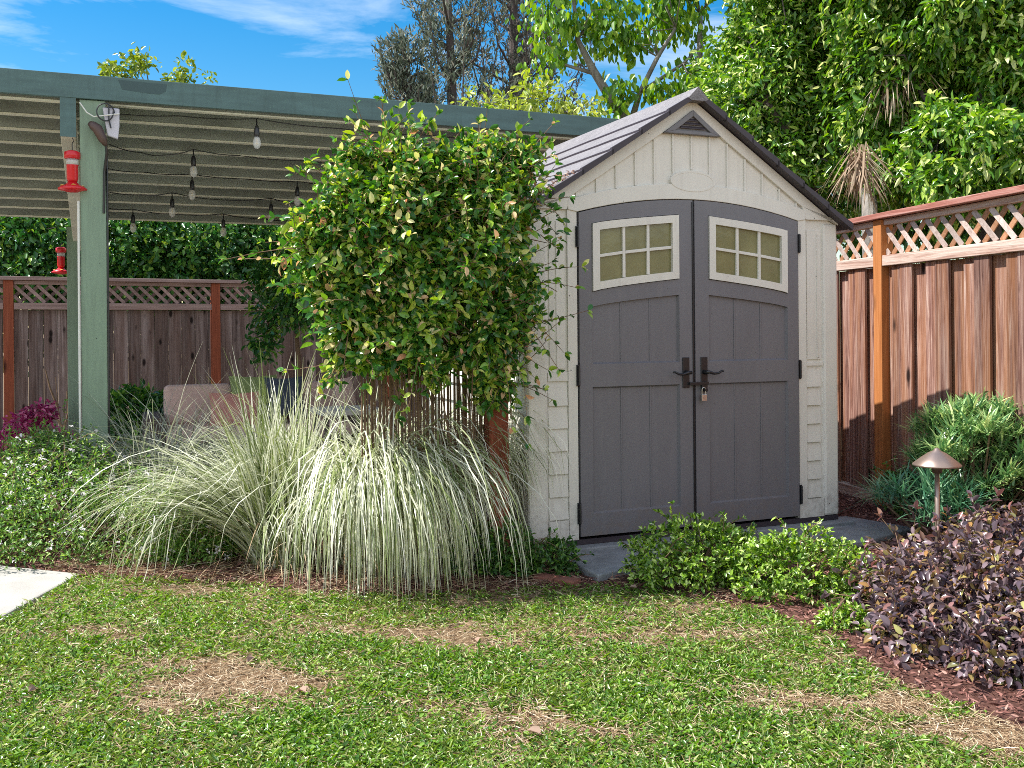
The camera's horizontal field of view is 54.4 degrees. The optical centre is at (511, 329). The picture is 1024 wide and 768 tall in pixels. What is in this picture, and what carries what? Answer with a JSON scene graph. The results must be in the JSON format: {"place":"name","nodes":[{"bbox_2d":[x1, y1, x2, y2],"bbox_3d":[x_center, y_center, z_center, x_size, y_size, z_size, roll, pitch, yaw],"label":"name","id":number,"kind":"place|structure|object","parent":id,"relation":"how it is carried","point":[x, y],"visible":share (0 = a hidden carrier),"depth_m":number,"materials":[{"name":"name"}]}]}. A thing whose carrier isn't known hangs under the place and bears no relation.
{"place":"outdoors","nodes":[
{"label":"outdoors","id":0,"kind":"place"},
{"bbox_2d":[0,566,77,618],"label":"concrete path","id":1,"kind":"structure","parent":0,"point":[16,586],"depth_m":5.04,"materials":[{"name":"white concrete"}]},
{"bbox_2d":[0,0,970,334],"label":"sky","id":2,"kind":"structure","parent":0,"point":[303,46],"materials":[{"name":"blue"}]},
{"bbox_2d":[0,335,1023,767],"bbox_3d":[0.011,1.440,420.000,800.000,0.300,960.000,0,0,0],"label":"ground","id":3,"kind":"structure","parent":0,"point":[418,633],"depth_m":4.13,"materials":[{"name":"green plant"}]},
{"bbox_2d":[28,685,37,691],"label":"fallen leaf","id":4,"kind":"object","parent":3,"relation":"on","point":[32,687],"visible":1,"depth_m":3.53,"materials":[{"name":"beige plant"}]},
{"bbox_2d":[0,216,80,376],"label":"hedge tree","id":5,"kind":"object","parent":3,"relation":"on","point":[12,266],"visible":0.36,"depth_m":12.50,"materials":[{"name":"green plant"}]},
{"bbox_2d":[0,217,208,360],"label":"hedge tree","id":6,"kind":"object","parent":3,"relation":"on","point":[121,259],"visible":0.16,"depth_m":13.12,"materials":[{"name":"green plant"}]},
{"bbox_2d":[110,378,163,465],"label":"leafy plant","id":7,"kind":"object","parent":3,"relation":"on","point":[142,395],"visible":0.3,"depth_m":9.40,"materials":[{"name":"green plant"}]},
{"bbox_2d":[97,42,217,310],"bbox_3d":[-5.339,-1.490,14.971,1.863,5.644,1.519,0,0,0],"label":"citrus tree","id":8,"kind":"object","parent":3,"relation":"on","point":[134,67],"visible":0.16,"depth_m":14.92,"materials":[{"name":"green plant"}]},
{"bbox_2d":[80,220,279,354],"bbox_3d":[-4.710,-0.346,14.030,3.154,3.347,1.945,0,0,0],"label":"hedge tree","id":9,"kind":"object","parent":3,"relation":"on","point":[208,228],"visible":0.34,"depth_m":13.55,"materials":[{"name":"green plant"}]},
{"bbox_2d":[0,276,425,447],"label":"fence","id":10,"kind":"object","parent":3,"relation":"on","point":[160,360],"visible":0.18,"depth_m":11.71,"materials":[{"name":"brown wood"}]},
{"bbox_2d":[150,222,290,350],"bbox_3d":[-3.856,-0.374,14.437,3.007,3.390,1.944,0,0,0],"label":"hedge tree","id":11,"kind":"object","parent":3,"relation":"on","point":[244,269],"visible":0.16,"depth_m":13.89,"materials":[{"name":"green plant"}]},
{"bbox_2d":[246,654,254,662],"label":"fallen leaf","id":12,"kind":"object","parent":3,"relation":"on","point":[249,657],"visible":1,"depth_m":3.84,"materials":[{"name":"beige plant"}]},
{"bbox_2d":[246,226,333,310],"bbox_3d":[-2.681,-0.373,15.055,2.572,3.369,2.143,0,0,0],"label":"hedge tree","id":13,"kind":"object","parent":3,"relation":"on","point":[272,244],"depth_m":14.39,"materials":[{"name":"green plant"}]},
{"bbox_2d":[297,686,306,691],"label":"fallen leaf","id":14,"kind":"object","parent":3,"relation":"on","point":[302,688],"visible":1,"depth_m":3.50,"materials":[{"name":"beige plant"}]},
{"bbox_2d":[371,23,452,104],"bbox_3d":[-2.002,-2.576,20.495,2.669,7.779,2.523,0,0,24],"label":"conifer tree","id":15,"kind":"object","parent":3,"relation":"on","point":[398,81],"visible":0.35,"depth_m":20.29,"materials":[{"name":"green plant"}]},
{"bbox_2d":[373,0,529,109],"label":"conifer tree","id":16,"kind":"object","parent":3,"relation":"on","point":[457,67],"visible":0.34,"depth_m":20.66,"materials":[{"name":"green plant"}]},
{"bbox_2d":[0,572,1023,767],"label":"dry straw","id":17,"kind":"object","parent":3,"relation":"on","point":[994,741],"visible":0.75,"depth_m":3.48,"materials":[{"name":"plant"}]},
{"bbox_2d":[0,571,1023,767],"bbox_3d":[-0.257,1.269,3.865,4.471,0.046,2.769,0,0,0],"label":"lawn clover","id":18,"kind":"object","parent":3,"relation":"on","point":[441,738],"visible":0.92,"depth_m":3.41,"materials":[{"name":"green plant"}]},
{"bbox_2d":[0,492,1023,730],"bbox_3d":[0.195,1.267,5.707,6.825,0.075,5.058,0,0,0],"label":"bark mulch","id":19,"kind":"object","parent":3,"relation":"on","point":[973,690],"visible":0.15,"depth_m":5.02,"materials":[{"name":"brown wood"}]},
{"bbox_2d":[1,425,116,526],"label":"rosemary bush","id":20,"kind":"object","parent":19,"relation":"on","point":[57,436],"visible":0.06,"depth_m":6.70,"materials":[{"name":"green plant"}]},
{"bbox_2d":[0,399,246,569],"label":"shrub","id":21,"kind":"object","parent":19,"relation":"on","point":[53,498],"visible":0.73,"depth_m":5.77,"materials":[{"name":"green plant"}]},
{"bbox_2d":[2,344,288,546],"bbox_3d":[-2.401,0.685,6.803,2.268,1.224,2.482,0,0,0],"label":"grass clump","id":22,"kind":"object","parent":19,"relation":"on","point":[159,444],"visible":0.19,"depth_m":6.62,"materials":[{"name":"plant"}]},
{"bbox_2d":[30,342,403,587],"bbox_3d":[-1.451,0.671,5.525,2.140,1.236,1.723,0,0,0],"label":"grass clump","id":23,"kind":"object","parent":19,"relation":"on","point":[271,452],"visible":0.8,"depth_m":5.34,"materials":[{"name":"plant"}]},
{"bbox_2d":[172,388,352,537],"bbox_3d":[-1.512,0.842,6.562,1.589,0.897,1.916,0,0,-20],"label":"grass clump","id":24,"kind":"object","parent":19,"relation":"on","point":[284,430],"visible":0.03,"depth_m":6.35,"materials":[{"name":"plant"}]},
{"bbox_2d":[219,380,561,616],"bbox_3d":[-0.603,0.717,5.348,1.704,1.131,2.442,0,0,0],"label":"grass clump","id":25,"kind":"object","parent":19,"relation":"on","point":[387,484],"visible":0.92,"depth_m":4.75,"materials":[{"name":"plant"}]},
{"bbox_2d":[293,383,572,564],"bbox_3d":[-0.489,0.719,5.597,1.778,1.126,1.641,0,0,0],"label":"grass clump","id":26,"kind":"object","parent":19,"relation":"on","point":[511,459],"visible":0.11,"depth_m":5.36,"materials":[{"name":"plant"}]},
{"bbox_2d":[361,216,509,577],"bbox_3d":[-0.410,0.293,5.288,0.808,2.000,0.090,0,0,-22],"label":"trellis","id":27,"kind":"object","parent":19,"relation":"on","point":[501,423],"visible":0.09,"depth_m":5.30,"materials":[{"name":"reddish brown stained wood"}]},
{"bbox_2d":[218,70,592,542],"bbox_3d":[-0.594,-0.004,5.077,1.878,2.503,1.375,0,0,-43],"label":"climbing vine","id":28,"kind":"object","parent":27,"relation":"attached to","point":[411,211],"visible":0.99,"depth_m":4.89,"materials":[{"name":"green plant"}]},
{"bbox_2d":[305,395,566,563],"bbox_3d":[-0.597,0.791,6.057,2.022,0.983,1.974,0,0,0],"label":"grass clump","id":29,"kind":"object","parent":19,"relation":"on","point":[400,447],"visible":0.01,"depth_m":5.72,"materials":[{"name":"plant"}]},
{"bbox_2d":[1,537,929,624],"bbox_3d":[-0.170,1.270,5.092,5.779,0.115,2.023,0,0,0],"label":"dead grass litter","id":30,"kind":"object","parent":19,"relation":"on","point":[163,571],"visible":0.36,"depth_m":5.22,"materials":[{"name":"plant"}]},
{"bbox_2d":[426,514,594,579],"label":"bush","id":31,"kind":"object","parent":19,"relation":"on","point":[557,548],"visible":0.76,"depth_m":5.13,"materials":[{"name":"green plant"}]},
{"bbox_2d":[533,573,580,587],"bbox_3d":[0.227,1.270,5.046,0.240,0.036,0.080,0,0,34],"label":"brick edging","id":32,"kind":"object","parent":19,"relation":"on","point":[565,579],"visible":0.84,"depth_m":5.02,"materials":[{"name":"red brick"}]},
{"bbox_2d":[569,544,661,580],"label":"paving slab","id":33,"kind":"structure","parent":19,"relation":"on","point":[602,565],"depth_m":5.29,"materials":[{"name":"concrete"}]},
{"bbox_2d":[509,517,854,560],"bbox_3d":[0.728,1.248,6.812,2.254,0.063,2.075,0,0,-22],"label":"concrete pad","id":34,"kind":"object","parent":19,"relation":"on","point":[839,521],"visible":0.11,"depth_m":6.03,"materials":[{"name":"grey concrete"}]},
{"bbox_2d":[429,87,852,545],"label":"garden shed","id":35,"kind":"structure","parent":34,"relation":"on","point":[703,228],"depth_m":5.90,"materials":[{"name":"beige plastic"}]},
{"bbox_2d":[546,170,574,188],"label":"roof leaf litter","id":36,"kind":"object","parent":35,"relation":"on","point":[567,174],"visible":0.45,"depth_m":5.61,"materials":[{"name":"beige plant"}]},
{"bbox_2d":[575,200,694,536],"bbox_3d":[0.722,0.200,5.762,0.772,1.933,0.109,0,0,-22],"label":"door","id":37,"kind":"structure","parent":35,"relation":"in","point":[635,367],"depth_m":5.77,"materials":[{"name":"grey plastic"}]},
{"bbox_2d":[701,387,706,400],"bbox_3d":[1.135,0.379,5.893,0.038,0.084,0.016,0,0,-22],"label":"padlock","id":38,"kind":"object","parent":35,"relation":"hanging from","point":[703,397],"visible":1,"depth_m":5.89,"materials":[{"name":"metal"}]},
{"bbox_2d":[689,200,802,523],"bbox_3d":[1.424,0.194,6.052,0.825,1.933,0.109,0,0,-22],"label":"door","id":39,"kind":"structure","parent":35,"relation":"in","point":[747,362],"depth_m":6.07,"materials":[{"name":"grey plastic"}]},
{"bbox_2d":[617,500,775,593],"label":"bush","id":40,"kind":"object","parent":19,"relation":"on","point":[700,567],"visible":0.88,"depth_m":4.89,"materials":[{"name":"green plant"}]},
{"bbox_2d":[716,516,887,606],"bbox_3d":[1.378,1.118,4.776,0.779,0.480,0.579,0,0,0],"label":"bush","id":41,"kind":"object","parent":19,"relation":"on","point":[812,575],"visible":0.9,"depth_m":4.70,"materials":[{"name":"green plant"}]},
{"bbox_2d":[768,516,910,547],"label":"paving slab","id":42,"kind":"structure","parent":19,"relation":"on","point":[877,531],"depth_m":6.06,"materials":[{"name":"concrete"}]},
{"bbox_2d":[812,597,894,644],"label":"ground cover tuft","id":43,"kind":"object","parent":19,"relation":"on","point":[838,610],"visible":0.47,"depth_m":4.22,"materials":[{"name":"green plant"}]},
{"bbox_2d":[819,57,945,268],"bbox_3d":[3.576,-0.926,9.323,2.021,4.410,1.035,0,0,-38],"label":"palm tree","id":44,"kind":"object","parent":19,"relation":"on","point":[859,177],"visible":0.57,"depth_m":8.96,"materials":[{"name":"grey plant"}]},
{"bbox_2d":[863,455,922,516],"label":"bush","id":45,"kind":"object","parent":19,"relation":"on","point":[897,511],"visible":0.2,"depth_m":6.73,"materials":[{"name":"green plant"}]},
{"bbox_2d":[820,486,1023,691],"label":"purple shrub","id":46,"kind":"object","parent":19,"relation":"on","point":[958,598],"visible":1,"depth_m":3.98,"materials":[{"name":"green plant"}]},
{"bbox_2d":[839,455,1016,539],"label":"strap leaf shrub","id":47,"kind":"object","parent":19,"relation":"on","point":[925,487],"visible":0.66,"depth_m":5.80,"materials":[{"name":"green plant"}]},
{"bbox_2d":[912,448,961,557],"bbox_3d":[2.009,0.915,4.700,0.220,0.718,0.220,0,0,0],"label":"path light","id":48,"kind":"object","parent":19,"relation":"on","point":[937,461],"visible":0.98,"depth_m":4.67,"materials":[{"name":"brown metal"}]},
{"bbox_2d":[889,388,1023,517],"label":"strap leaf shrub","id":49,"kind":"object","parent":19,"relation":"on","point":[964,432],"visible":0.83,"depth_m":5.81,"materials":[{"name":"green plant"}]},
{"bbox_2d":[441,0,603,114],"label":"conifer tree","id":50,"kind":"object","parent":3,"relation":"on","point":[512,43],"visible":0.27,"depth_m":21.90,"materials":[{"name":"green plant"}]},
{"bbox_2d":[450,67,609,116],"bbox_3d":[0.231,-0.870,11.428,1.934,4.316,1.150,0,0,0],"label":"sapling tree","id":51,"kind":"object","parent":3,"relation":"on","point":[532,103],"visible":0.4,"depth_m":11.38,"materials":[{"name":"green plant"}]},
{"bbox_2d":[526,726,541,733],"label":"fallen leaf","id":52,"kind":"object","parent":3,"relation":"on","point":[535,729],"visible":1,"depth_m":3.11,"materials":[{"name":"beige plant"}]},
{"bbox_2d":[505,0,736,118],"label":"poplar tree","id":53,"kind":"object","parent":3,"relation":"on","point":[627,36],"visible":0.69,"depth_m":13.09,"materials":[{"name":"green plant"}]},
{"bbox_2d":[686,0,904,245],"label":"laurel tree","id":54,"kind":"object","parent":3,"relation":"on","point":[772,65],"visible":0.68,"depth_m":10.23,"materials":[{"name":"green plant"}]},
{"bbox_2d":[804,0,1023,255],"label":"avocado tree","id":55,"kind":"object","parent":3,"relation":"on","point":[950,147],"visible":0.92,"depth_m":8.92,"materials":[{"name":"green plant"}]},
{"bbox_2d":[819,31,1023,263],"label":"laurel tree","id":56,"kind":"object","parent":3,"relation":"on","point":[1018,228],"visible":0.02,"depth_m":12.28,"materials":[{"name":"green plant"}]},
{"bbox_2d":[836,184,1023,524],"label":"fence","id":57,"kind":"object","parent":3,"relation":"on","point":[936,326],"visible":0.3,"depth_m":6.76,"materials":[{"name":"brown wood"}]},
{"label":"patio","id":58,"kind":"structure","parent":0,"visible":0},
{"bbox_2d":[0,397,78,461],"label":"fringe flower shrub","id":59,"kind":"object","parent":58,"relation":"on","point":[32,415],"visible":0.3,"depth_m":9.14,"materials":[{"name":"purple plant"}]},
{"bbox_2d":[45,370,67,432],"bbox_3d":[-4.522,0.856,9.900,0.236,0.924,0.024,0,0,0],"label":"bare sapling","id":60,"kind":"object","parent":58,"relation":"on","point":[57,406],"visible":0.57,"depth_m":9.89,"materials":[{"name":"brown plant"}]},
{"bbox_2d":[142,381,370,465],"bbox_3d":[-2.350,0.884,9.181,1.960,0.770,0.860,0,0,-22],"label":"outdoor sofa","id":61,"kind":"object","parent":58,"relation":"on","point":[176,394],"visible":0.18,"depth_m":9.07,"materials":[{"name":"beige fabric"}]},
{"bbox_2d":[209,392,258,427],"bbox_3d":[-2.497,0.730,8.958,0.445,0.339,0.185,0,0,-17],"label":"throw pillow","id":62,"kind":"object","parent":61,"relation":"on","point":[230,400],"visible":0.54,"depth_m":8.91,"materials":[{"name":"pink fabric"}]},
{"bbox_2d":[229,374,276,414],"bbox_3d":[-2.374,0.609,9.182,0.445,0.382,0.184,0,0,-28],"label":"throw pillow","id":63,"kind":"object","parent":61,"relation":"on","point":[245,381],"visible":0.41,"depth_m":9.14,"materials":[{"name":"green fabric"}]},
{"bbox_2d":[264,376,306,418],"bbox_3d":[-2.108,0.627,9.270,0.382,0.382,0.184,0,0,-34],"label":"throw pillow","id":64,"kind":"object","parent":61,"relation":"on","point":[289,391],"visible":0.61,"depth_m":9.22,"materials":[{"name":"blue fabric"}]},
{"bbox_2d":[334,376,355,405],"bbox_3d":[-1.578,0.623,9.402,0.164,0.360,0.233,0,0,39],"label":"throw pillow","id":65,"kind":"object","parent":61,"relation":"on","point":[346,389],"visible":0.59,"depth_m":9.34,"materials":[{"name":"beige fabric"}]},
{"bbox_2d":[238,215,330,376],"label":"leafy shrub","id":66,"kind":"object","parent":58,"relation":"on","point":[283,303],"visible":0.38,"depth_m":9.88,"materials":[{"name":"green plant"}]},
{"bbox_2d":[0,68,618,518],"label":"pergola","id":67,"kind":"object","parent":58,"relation":"on","point":[44,118],"visible":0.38,"depth_m":7.81,"materials":[{"name":"teal paint"}]},
{"bbox_2d":[51,243,66,273],"bbox_3d":[-4.484,-0.709,9.900,0.180,0.312,0.180,0,0,0],"label":"hummingbird feeder","id":68,"kind":"object","parent":67,"relation":"hanging from","point":[60,269],"visible":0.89,"depth_m":9.87,"materials":[{"name":"red plastic"}]},
{"bbox_2d":[58,138,86,192],"bbox_3d":[-3.017,-1.133,6.832,0.190,0.374,0.190,0,0,0],"label":"hummingbird feeder","id":69,"kind":"object","parent":67,"relation":"hanging from","point":[71,185],"visible":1,"depth_m":6.80,"materials":[{"name":"red plastic"}]},
{"bbox_2d":[79,102,119,212],"bbox_3d":[-2.839,-1.186,6.858,0.258,0.754,0.104,0,0,-22],"label":"spotlight","id":70,"kind":"object","parent":67,"relation":"attached to","point":[111,115],"visible":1,"depth_m":6.87,"materials":[{"name":"white metal"}]},
{"bbox_2d":[108,208,281,230],"bbox_3d":[-2.994,-1.045,9.868,1.944,0.240,0.138,0,0,-27],"label":"string light","id":71,"kind":"object","parent":67,"relation":"hanging from","point":[222,221],"visible":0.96,"depth_m":9.79,"materials":[{"name":"black plastic"}]},
{"bbox_2d":[108,192,303,212],"bbox_3d":[-2.580,-1.141,9.389,2.338,0.236,0.184,0,0,-27],"label":"string light","id":72,"kind":"object","parent":67,"relation":"hanging from","point":[172,205],"visible":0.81,"depth_m":9.20,"materials":[{"name":"black plastic"}]},
{"bbox_2d":[108,168,328,199],"bbox_3d":[-2.418,-1.236,8.762,2.169,0.246,0.067,0,0,-26],"label":"string light","id":73,"kind":"object","parent":67,"relation":"hanging from","point":[297,191],"visible":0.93,"depth_m":8.65,"materials":[{"name":"black plastic"}]},
{"bbox_2d":[108,144,334,169],"bbox_3d":[-2.183,-1.339,8.195,2.105,0.229,0.209,0,0,-21],"label":"string light","id":74,"kind":"object","parent":67,"relation":"hanging from","point":[193,160],"visible":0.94,"depth_m":8.02,"materials":[{"name":"black plastic"}]},
{"bbox_2d":[120,114,454,143],"bbox_3d":[-1.488,-1.464,7.613,3.002,0.229,0.123,0,0,-22],"label":"string light","id":75,"kind":"object","parent":67,"relation":"hanging from","point":[256,132],"visible":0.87,"depth_m":7.39,"materials":[{"name":"black plastic"}]},
{"bbox_2d":[310,405,385,472],"bbox_3d":[-1.308,0.941,7.919,0.500,0.640,0.500,0,0,-22],"label":"side table","id":76,"kind":"object","parent":58,"relation":"on","point":[348,411],"visible":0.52,"depth_m":7.76,"materials":[{"name":"wood"}]}
]}

